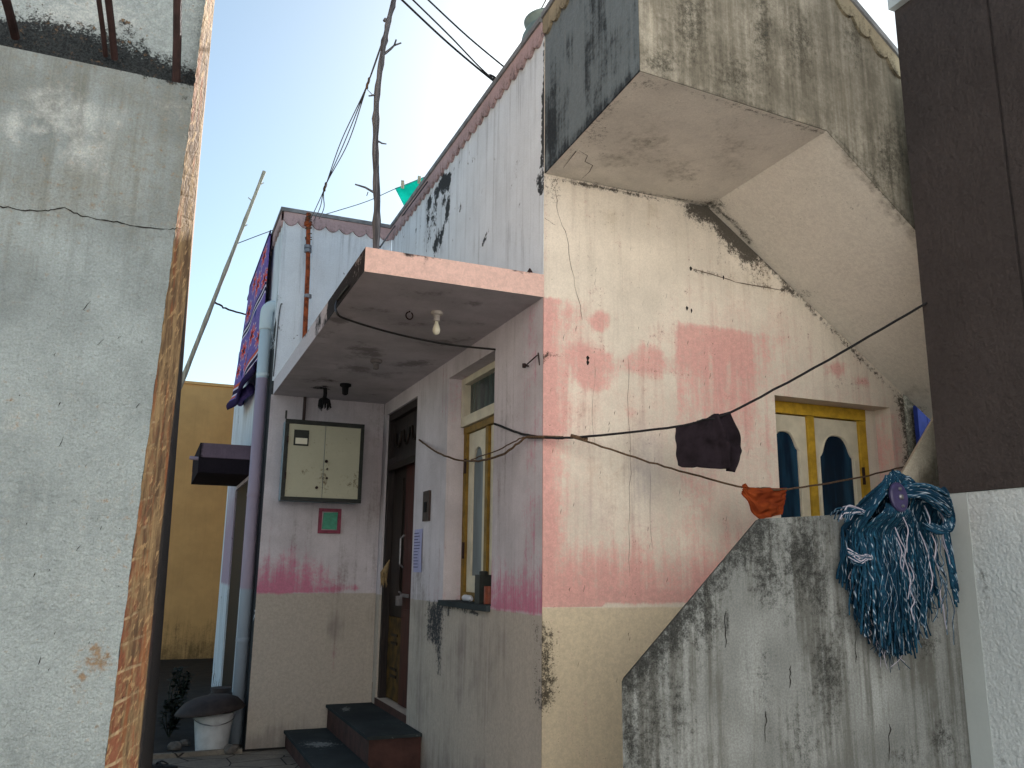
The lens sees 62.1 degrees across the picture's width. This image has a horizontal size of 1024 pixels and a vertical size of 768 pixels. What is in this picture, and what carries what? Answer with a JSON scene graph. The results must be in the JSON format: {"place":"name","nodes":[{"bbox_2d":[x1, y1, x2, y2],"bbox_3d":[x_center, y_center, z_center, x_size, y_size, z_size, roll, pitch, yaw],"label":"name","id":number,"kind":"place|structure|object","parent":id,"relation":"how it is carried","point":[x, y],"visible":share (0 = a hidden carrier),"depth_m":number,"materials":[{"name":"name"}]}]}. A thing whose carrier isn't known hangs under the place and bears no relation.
{"place":"outdoors","nodes":[
{"label":"outdoors","id":0,"kind":"place"},
{"bbox_2d":[153,658,285,752],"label":"passage floor","id":1,"kind":"structure","parent":0,"point":[201,678],"depth_m":10.59,"materials":[{"name":"grey concrete"}]},
{"bbox_2d":[156,695,184,736],"bbox_3d":[-3.121,3.070,7.864,0.314,0.374,0.191,2,-12,-5],"label":"plant","id":2,"kind":"object","parent":1,"relation":"on","point":[173,721],"visible":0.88,"depth_m":7.84,"materials":[{"name":"green plant"}]},
{"bbox_2d":[167,741,180,750],"bbox_3d":[-2.896,3.109,7.300,0.113,0.087,0.119,6,-13,-22],"label":"stone","id":3,"kind":"object","parent":1,"relation":"on","point":[174,745],"visible":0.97,"depth_m":7.26,"materials":[{"name":"grey stone"}]},
{"bbox_2d":[164,666,194,708],"bbox_3d":[-3.454,3.197,8.831,0.294,0.526,0.172,6,-13,-22],"label":"plant","id":4,"kind":"object","parent":1,"relation":"on","point":[183,688],"visible":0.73,"depth_m":8.84,"materials":[{"name":"green plant"}]},
{"bbox_2d":[180,739,189,745],"bbox_3d":[-2.872,3.151,7.467,0.087,0.072,0.092,6,-13,-22],"label":"stone","id":5,"kind":"object","parent":1,"relation":"on","point":[185,742],"visible":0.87,"depth_m":7.44,"materials":[{"name":"grey stone"}]},
{"bbox_2d":[193,711,235,750],"bbox_3d":[-2.576,2.986,7.327,0.355,0.316,0.349,6,-13,-22],"label":"bucket","id":6,"kind":"object","parent":1,"relation":"on","point":[211,732],"visible":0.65,"depth_m":7.21,"materials":[{"name":"white plastic"}]},
{"bbox_2d":[174,694,245,717],"bbox_3d":[-2.599,2.764,7.345,0.580,0.164,0.522,6,-13,-22],"label":"basin","id":7,"kind":"object","parent":6,"relation":"on","point":[209,705],"visible":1,"depth_m":7.19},
{"bbox_2d":[210,686,231,694],"bbox_3d":[-2.759,3.123,8.021,0.380,0.500,0.380,6,-13,-22],"label":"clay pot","id":8,"kind":"object","parent":1,"relation":"on","point":[221,689],"visible":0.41,"depth_m":8.01,"materials":[{"name":"grey ceramic"}]},
{"bbox_2d":[181,170,265,388],"bbox_3d":[-3.624,0.407,8.892,1.625,6.014,0.071,6,-13,-22],"label":"bamboo stick","id":9,"kind":"object","parent":1,"relation":"on","point":[207,316],"visible":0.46,"depth_m":9.37,"materials":[{"name":"wood"}]},
{"bbox_2d":[215,302,245,314],"bbox_3d":[-3.330,-0.897,10.128,0.037,0.352,1.582,2,-12,-4],"label":"rope","id":10,"kind":"object","parent":9,"relation":"attached to","point":[216,303],"visible":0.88,"depth_m":9.94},
{"bbox_2d":[238,177,423,243],"bbox_3d":[-1.941,-2.158,10.157,2.442,1.422,0.010,6,-13,-22],"label":"clothesline","id":11,"kind":"object","parent":9,"relation":"attached to","point":[337,210],"visible":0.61,"depth_m":10.15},
{"bbox_2d":[396,178,422,204],"bbox_3d":[-1.116,-2.444,10.573,0.690,0.660,0.087,6,-13,-22],"label":"turquoise cloth","id":12,"kind":"object","parent":11,"relation":"hanging from","point":[406,192],"visible":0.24,"depth_m":10.45,"materials":[{"name":"fabric"}]},
{"bbox_2d":[152,658,371,767],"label":"ground","id":13,"kind":"structure","parent":0,"point":[277,758],"depth_m":6.92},
{"bbox_2d":[0,0,214,767],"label":"neighbour house","id":14,"kind":"structure","parent":13,"relation":"on","point":[100,154],"depth_m":2.77,"materials":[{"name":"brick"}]},
{"bbox_2d":[1,0,19,39],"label":"iron rod","id":15,"kind":"object","parent":14,"relation":"attached to","point":[11,19],"visible":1,"depth_m":2.79,"materials":[{"name":"brown metal"}]},
{"bbox_2d":[96,0,107,56],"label":"iron rod","id":16,"kind":"object","parent":14,"relation":"attached to","point":[102,27],"visible":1,"depth_m":2.90,"materials":[{"name":"brown metal"}]},
{"bbox_2d":[105,0,117,59],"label":"iron rod","id":17,"kind":"object","parent":14,"relation":"attached to","point":[111,29],"visible":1,"depth_m":2.91,"materials":[{"name":"brown metal"}]},
{"bbox_2d":[172,0,181,82],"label":"iron rod","id":18,"kind":"object","parent":14,"relation":"on","point":[177,40],"visible":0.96,"depth_m":2.99,"materials":[{"name":"brown metal"}]},
{"bbox_2d":[152,760,177,767],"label":"slipper","id":19,"kind":"object","parent":13,"relation":"on","point":[158,764],"visible":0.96,"depth_m":6.63,"materials":[{"name":"black rubber"}]},
{"bbox_2d":[160,381,233,659],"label":"ochre house","id":20,"kind":"structure","parent":13,"relation":"on","point":[194,563],"depth_m":14.82,"materials":[{"name":"paint"}]},
{"bbox_2d":[153,748,241,758],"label":"passage kerb","id":21,"kind":"structure","parent":13,"relation":"on","point":[188,754],"depth_m":7.06,"materials":[{"name":"grey concrete"}]},
{"bbox_2d":[224,744,237,754],"bbox_3d":[-2.376,3.090,7.194,0.114,0.087,0.120,6,-13,-22],"label":"stone","id":22,"kind":"object","parent":13,"relation":"on","point":[229,749],"visible":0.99,"depth_m":7.16,"materials":[{"name":"grey stone"}]},
{"bbox_2d":[284,702,421,767],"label":"doorsteps","id":23,"kind":"object","parent":13,"relation":"on","point":[363,735],"visible":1,"depth_m":6.60,"materials":[{"name":"concrete"}]},
{"bbox_2d":[189,16,908,767],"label":"house","id":24,"kind":"structure","parent":13,"relation":"on","point":[619,310],"depth_m":5.64,"materials":[{"name":"paint"}]},
{"bbox_2d":[222,482,247,691],"bbox_3d":[-3.112,2.379,9.607,0.048,2.460,1.450,6,-13,-22],"label":"side door","id":25,"kind":"structure","parent":24,"relation":"in","point":[233,603],"depth_m":9.60,"materials":[{"name":"black wood"}]},
{"bbox_2d":[226,230,270,409],"bbox_3d":[-2.986,-0.623,9.666,0.226,1.656,2.310,6,-13,-22],"label":"printed blanket","id":26,"kind":"object","parent":24,"relation":"hanging from","point":[247,361],"visible":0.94,"depth_m":9.40,"materials":[{"name":"purple fabric"}]},
{"bbox_2d":[228,300,275,743],"bbox_3d":[-2.413,1.171,7.940,0.152,4.088,0.126,6,-13,-22],"label":"drain pipe","id":27,"kind":"object","parent":24,"relation":"attached to","point":[267,311],"visible":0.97,"depth_m":7.88,"materials":[{"name":"plastic"}]},
{"bbox_2d":[273,303,281,375],"bbox_3d":[-2.232,-0.425,8.113,0.044,0.725,0.014,6,-13,-22],"label":"cable","id":28,"kind":"object","parent":24,"relation":"attached to","point":[276,338],"visible":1,"depth_m":8.11,"materials":[{"name":"black plastic"}]},
{"bbox_2d":[302,397,306,419],"bbox_3d":[-1.966,0.247,8.057,0.028,0.260,0.056,4,-13,-13],"label":"conduit","id":29,"kind":"object","parent":24,"relation":"attached to","point":[304,408],"visible":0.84,"depth_m":8.07,"materials":[{"name":"black plastic"}]},
{"bbox_2d":[302,212,311,338],"bbox_3d":[-1.989,-0.857,8.198,0.118,1.688,0.070,6,-13,-22],"label":"rusty pole","id":30,"kind":"object","parent":24,"relation":"on","point":[308,252],"visible":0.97,"depth_m":8.23,"materials":[{"name":"metal"}]},
{"bbox_2d":[278,410,364,503],"bbox_3d":[-1.778,0.695,7.940,0.737,0.816,0.250,6,-13,-22],"label":"meter box","id":31,"kind":"object","parent":24,"relation":"attached to","point":[321,461],"visible":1,"depth_m":7.84,"materials":[{"name":"beige metal"}]},
{"bbox_2d":[293,429,308,445],"bbox_3d":[-1.930,0.493,7.799,0.135,0.145,0.008,6,-13,-22],"label":"viewing window","id":32,"kind":"structure","parent":31,"relation":"in","point":[301,437],"depth_m":7.80,"materials":[{"name":"black glass"}]},
{"bbox_2d":[285,423,325,497],"bbox_3d":[-1.890,0.701,7.784,0.328,0.663,0.012,6,-13,-22],"label":"door","id":33,"kind":"structure","parent":31,"relation":"in","point":[304,470],"depth_m":7.77,"materials":[{"name":"beige metal"}]},
{"bbox_2d":[322,426,360,498],"bbox_3d":[-1.582,0.731,7.907,0.325,0.663,0.012,6,-13,-22],"label":"door","id":34,"kind":"structure","parent":31,"relation":"in","point":[342,444],"depth_m":7.90,"materials":[{"name":"beige metal"}]},
{"bbox_2d":[318,387,331,410],"bbox_3d":[-1.695,0.135,7.651,0.118,0.210,0.119,-6,-14,27],"label":"dried charm","id":35,"kind":"object","parent":24,"relation":"hanging from","point":[324,400],"visible":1,"depth_m":7.62,"materials":[{"name":"black plant"}]},
{"bbox_2d":[318,508,341,533],"bbox_3d":[-1.708,1.283,7.973,0.209,0.230,0.021,6,-13,-22],"label":"wall plaque","id":36,"kind":"object","parent":24,"relation":"attached to","point":[332,521],"depth_m":7.97,"materials":[{"name":"green paint"}]},
{"bbox_2d":[340,383,350,394],"bbox_3d":[-1.468,0.049,7.495,0.100,0.099,0.100,6,-13,-22],"label":"bulb holder","id":37,"kind":"object","parent":24,"relation":"attached to","point":[345,387],"visible":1,"depth_m":7.47,"materials":[{"name":"black plastic"}]},
{"bbox_2d":[370,358,381,369],"bbox_3d":[-1.055,-0.150,6.605,0.094,0.077,0.093,6,-13,-22],"label":"bulb holder","id":38,"kind":"object","parent":24,"relation":"attached to","point":[375,362],"visible":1,"depth_m":6.58,"materials":[{"name":"grey plastic"}]},
{"bbox_2d":[355,0,401,248],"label":"wooden pole","id":39,"kind":"object","parent":24,"relation":"on","point":[376,220],"visible":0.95,"depth_m":5.17,"materials":[{"name":"brown wood"}]},
{"bbox_2d":[309,51,379,222],"bbox_3d":[-1.409,-1.850,6.838,0.051,0.208,3.283,5,-13,-21],"label":"tie line","id":40,"kind":"object","parent":39,"relation":"attached to","point":[342,138],"visible":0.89,"depth_m":6.42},
{"bbox_2d":[314,50,379,220],"bbox_3d":[-1.387,-1.848,6.848,0.050,0.208,3.285,5,-13,-20],"label":"tie line","id":41,"kind":"object","parent":39,"relation":"attached to","point":[342,147],"visible":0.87,"depth_m":6.58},
{"bbox_2d":[319,48,379,218],"bbox_3d":[-1.379,-1.852,6.854,0.081,0.219,3.287,5,-13,-19],"label":"tie line","id":42,"kind":"object","parent":39,"relation":"attached to","point":[352,130],"visible":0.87,"depth_m":6.35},
{"bbox_2d":[380,560,389,586],"bbox_3d":[-1.125,1.692,7.590,0.061,0.245,0.163,6,-13,-22],"label":"dried leaf bunch","id":43,"kind":"object","parent":24,"relation":"attached to","point":[383,574],"visible":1,"depth_m":7.58,"materials":[{"name":"yellow plant"}]},
{"bbox_2d":[374,398,417,722],"bbox_3d":[-0.962,1.509,7.554,0.156,2.657,1.030,6,-13,-22],"label":"door","id":44,"kind":"structure","parent":24,"relation":"in","point":[399,509],"depth_m":7.69,"materials":[{"name":"brown wood"}]},
{"bbox_2d":[379,181,427,247],"bbox_3d":[-0.848,-1.223,6.893,0.325,1.556,3.323,2,-12,-7],"label":"cable","id":45,"kind":"object","parent":24,"relation":"on","point":[380,246],"visible":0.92,"depth_m":7.67,"materials":[{"name":"black"}]},
{"bbox_2d":[334,284,495,349],"bbox_3d":[-0.656,-0.384,5.412,1.200,0.218,0.314,11,-16,-41],"label":"wire","id":46,"kind":"object","parent":24,"relation":"hanging from","point":[372,327],"visible":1,"depth_m":5.29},
{"bbox_2d":[413,529,422,571],"bbox_3d":[-0.765,1.350,6.898,0.008,0.343,0.229,6,-13,-22],"label":"paper notice","id":47,"kind":"object","parent":24,"relation":"attached to","point":[417,548],"visible":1,"depth_m":6.90,"materials":[{"name":"white paper"}]},
{"bbox_2d":[422,490,430,521],"bbox_3d":[-0.683,0.971,6.776,0.025,0.238,0.162,6,-13,-22],"label":"switch plate","id":48,"kind":"object","parent":24,"relation":"attached to","point":[426,512],"visible":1,"depth_m":6.74,"materials":[{"name":"brown plastic"}]},
{"bbox_2d":[431,310,442,334],"bbox_3d":[-0.474,-0.380,5.343,0.078,0.150,0.078,6,-13,-22],"label":"light bulb","id":49,"kind":"object","parent":24,"relation":"attached to","point":[436,314],"visible":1,"depth_m":5.33,"materials":[{"name":"white glass"}]},
{"bbox_2d":[428,0,503,66],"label":"cable","id":50,"kind":"object","parent":24,"relation":"on","point":[457,27],"visible":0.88,"depth_m":5.77,"materials":[{"name":"black rubber"}]},
{"bbox_2d":[438,361,494,611],"bbox_3d":[-0.230,0.707,6.011,0.245,1.697,0.987,6,-13,-22],"label":"window","id":51,"kind":"structure","parent":24,"relation":"in","point":[477,393],"depth_m":6.22,"materials":[{"name":"yellow paint"}]},
{"bbox_2d":[419,435,527,461],"bbox_3d":[-0.354,0.417,5.991,0.106,0.388,2.423,6,-13,-22],"label":"rope","id":52,"kind":"object","parent":24,"relation":"attached to","point":[499,455],"visible":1,"depth_m":5.48,"materials":[{"name":"fabric"}]},
{"bbox_2d":[474,571,490,603],"bbox_3d":[-0.192,1.362,5.709,0.090,0.211,0.090,6,-13,-22],"label":"dark jar","id":53,"kind":"object","parent":24,"relation":"on","point":[482,579],"visible":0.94,"depth_m":5.67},
{"bbox_2d":[484,586,490,603],"bbox_3d":[-0.149,1.385,5.584,0.074,0.114,0.074,6,-13,-22],"label":"tin can","id":54,"kind":"object","parent":24,"relation":"on","point":[487,594],"visible":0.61,"depth_m":5.55,"materials":[{"name":"orange metal"}]},
{"bbox_2d":[471,436,523,459],"bbox_3d":[-0.119,0.409,5.347,0.046,0.069,0.730,7,-14,-27],"label":"rope","id":55,"kind":"object","parent":24,"relation":"attached to","point":[498,449],"visible":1,"depth_m":5.23,"materials":[{"name":"brown fabric"}]},
{"bbox_2d":[522,353,539,367],"bbox_3d":[0.113,-0.132,5.081,0.045,0.076,0.176,6,-13,-22],"label":"wall hook","id":56,"kind":"object","parent":24,"relation":"attached to","point":[524,365],"depth_m":5.08,"materials":[{"name":"brown metal"}]},
{"bbox_2d":[494,302,927,438],"bbox_3d":[0.947,-0.040,4.830,2.605,0.717,0.542,-5,-14,25],"label":"clothesline","id":57,"kind":"object","parent":24,"relation":"attached to","point":[775,388],"visible":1,"depth_m":4.66,"materials":[{"name":"black plastic"}]},
{"bbox_2d":[527,434,587,440],"bbox_3d":[0.238,0.303,4.860,0.383,0.055,0.122,-5,-14,25],"label":"rope knot","id":58,"kind":"object","parent":57,"relation":"attached to","point":[573,436],"visible":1,"depth_m":4.82,"materials":[{"name":"fabric"}]},
{"bbox_2d":[675,411,741,471],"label":"black shorts","id":59,"kind":"object","parent":57,"relation":"hanging from","point":[715,443],"visible":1,"depth_m":4.65,"materials":[{"name":"fabric"}]},
{"bbox_2d":[541,0,932,419],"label":"staircase","id":60,"kind":"structure","parent":24,"relation":"attached to","point":[771,134],"depth_m":4.89,"materials":[{"name":"paint"}]},
{"bbox_2d":[901,417,939,490],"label":"stair parapet","id":61,"kind":"structure","parent":60,"relation":"attached to","point":[920,466],"depth_m":4.68,"materials":[{"name":"paint"}]},
{"bbox_2d":[580,440,903,490],"bbox_3d":[1.622,0.533,5.164,2.622,0.277,0.382,6,-13,-24],"label":"clothesline","id":62,"kind":"object","parent":24,"relation":"attached to","point":[661,465],"visible":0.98,"depth_m":4.86,"materials":[{"name":"fabric"}]},
{"bbox_2d":[741,483,786,518],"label":"underpants","id":63,"kind":"object","parent":62,"relation":"hanging from","point":[766,502],"visible":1,"depth_m":4.87,"materials":[{"name":"orange fabric"}]},
{"bbox_2d":[775,400,879,517],"bbox_3d":[2.111,0.903,5.760,0.997,1.532,0.095,6,-13,-22],"label":"window","id":64,"kind":"structure","parent":24,"relation":"in","point":[817,444],"depth_m":5.84,"materials":[{"name":"yellow paint"}]},
{"bbox_2d":[622,515,971,767],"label":"stair wall","id":65,"kind":"structure","parent":13,"relation":"on","point":[758,653],"depth_m":3.83,"materials":[{"name":"grey concrete"}]},
{"bbox_2d":[830,470,958,672],"bbox_3d":[1.805,0.869,3.968,0.752,0.933,0.307,6,-13,-22],"label":"mop","id":66,"kind":"object","parent":65,"relation":"on","point":[896,523],"visible":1,"depth_m":3.97,"materials":[{"name":"fabric"}]},
{"bbox_2d":[903,394,915,456],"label":"mouldy wall","id":67,"kind":"structure","parent":13,"relation":"on","point":[910,424],"depth_m":6.78,"materials":[{"name":"paint"}]},
{"bbox_2d":[913,405,929,444],"bbox_3d":[3.387,0.898,6.676,0.400,1.460,0.073,6,-13,-22],"label":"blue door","id":68,"kind":"structure","parent":67,"relation":"attached to","point":[921,420],"depth_m":6.74,"materials":[{"name":"paint"}]},
{"bbox_2d":[462,595,472,601],"bbox_3d":[-0.310,1.501,5.968,0.047,0.046,0.171,6,-13,-22],"label":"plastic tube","id":69,"kind":"object","parent":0,"point":[469,598],"visible":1,"depth_m":5.93,"materials":[{"name":"white plastic"}]},
{"bbox_2d":[521,7,544,40],"bbox_3d":[0.279,-2.575,6.542,0.450,0.450,0.448,6,-13,-22],"label":"roof pot","id":70,"kind":"object","parent":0,"point":[531,18],"visible":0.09,"depth_m":6.46,"materials":[{"name":"green ceramic"}]},
{"bbox_2d":[183,0,897,384],"label":"sky","id":71,"kind":"structure","parent":0,"point":[286,80],"materials":[{"name":"blue"}]},
{"bbox_2d":[887,0,1023,767],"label":"painted house","id":72,"kind":"structure","parent":0,"point":[961,63],"depth_m":4.29,"materials":[{"name":"brown paint"}]},
{"bbox_3d":[-0.113,-2.213,6.248,0.144,0.100,0.070,6,-13,-22],"label":"rope knot","id":73,"kind":"object","parent":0,"visible":0},
{"bbox_2d":[401,0,492,80],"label":"cable","id":74,"kind":"object","parent":73,"relation":"attached to","point":[443,38],"visible":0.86,"depth_m":5.76,"materials":[{"name":"black rubber"}]},
{"bbox_2d":[412,0,493,79],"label":"cable","id":75,"kind":"object","parent":73,"relation":"attached to","point":[443,29],"visible":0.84,"depth_m":5.78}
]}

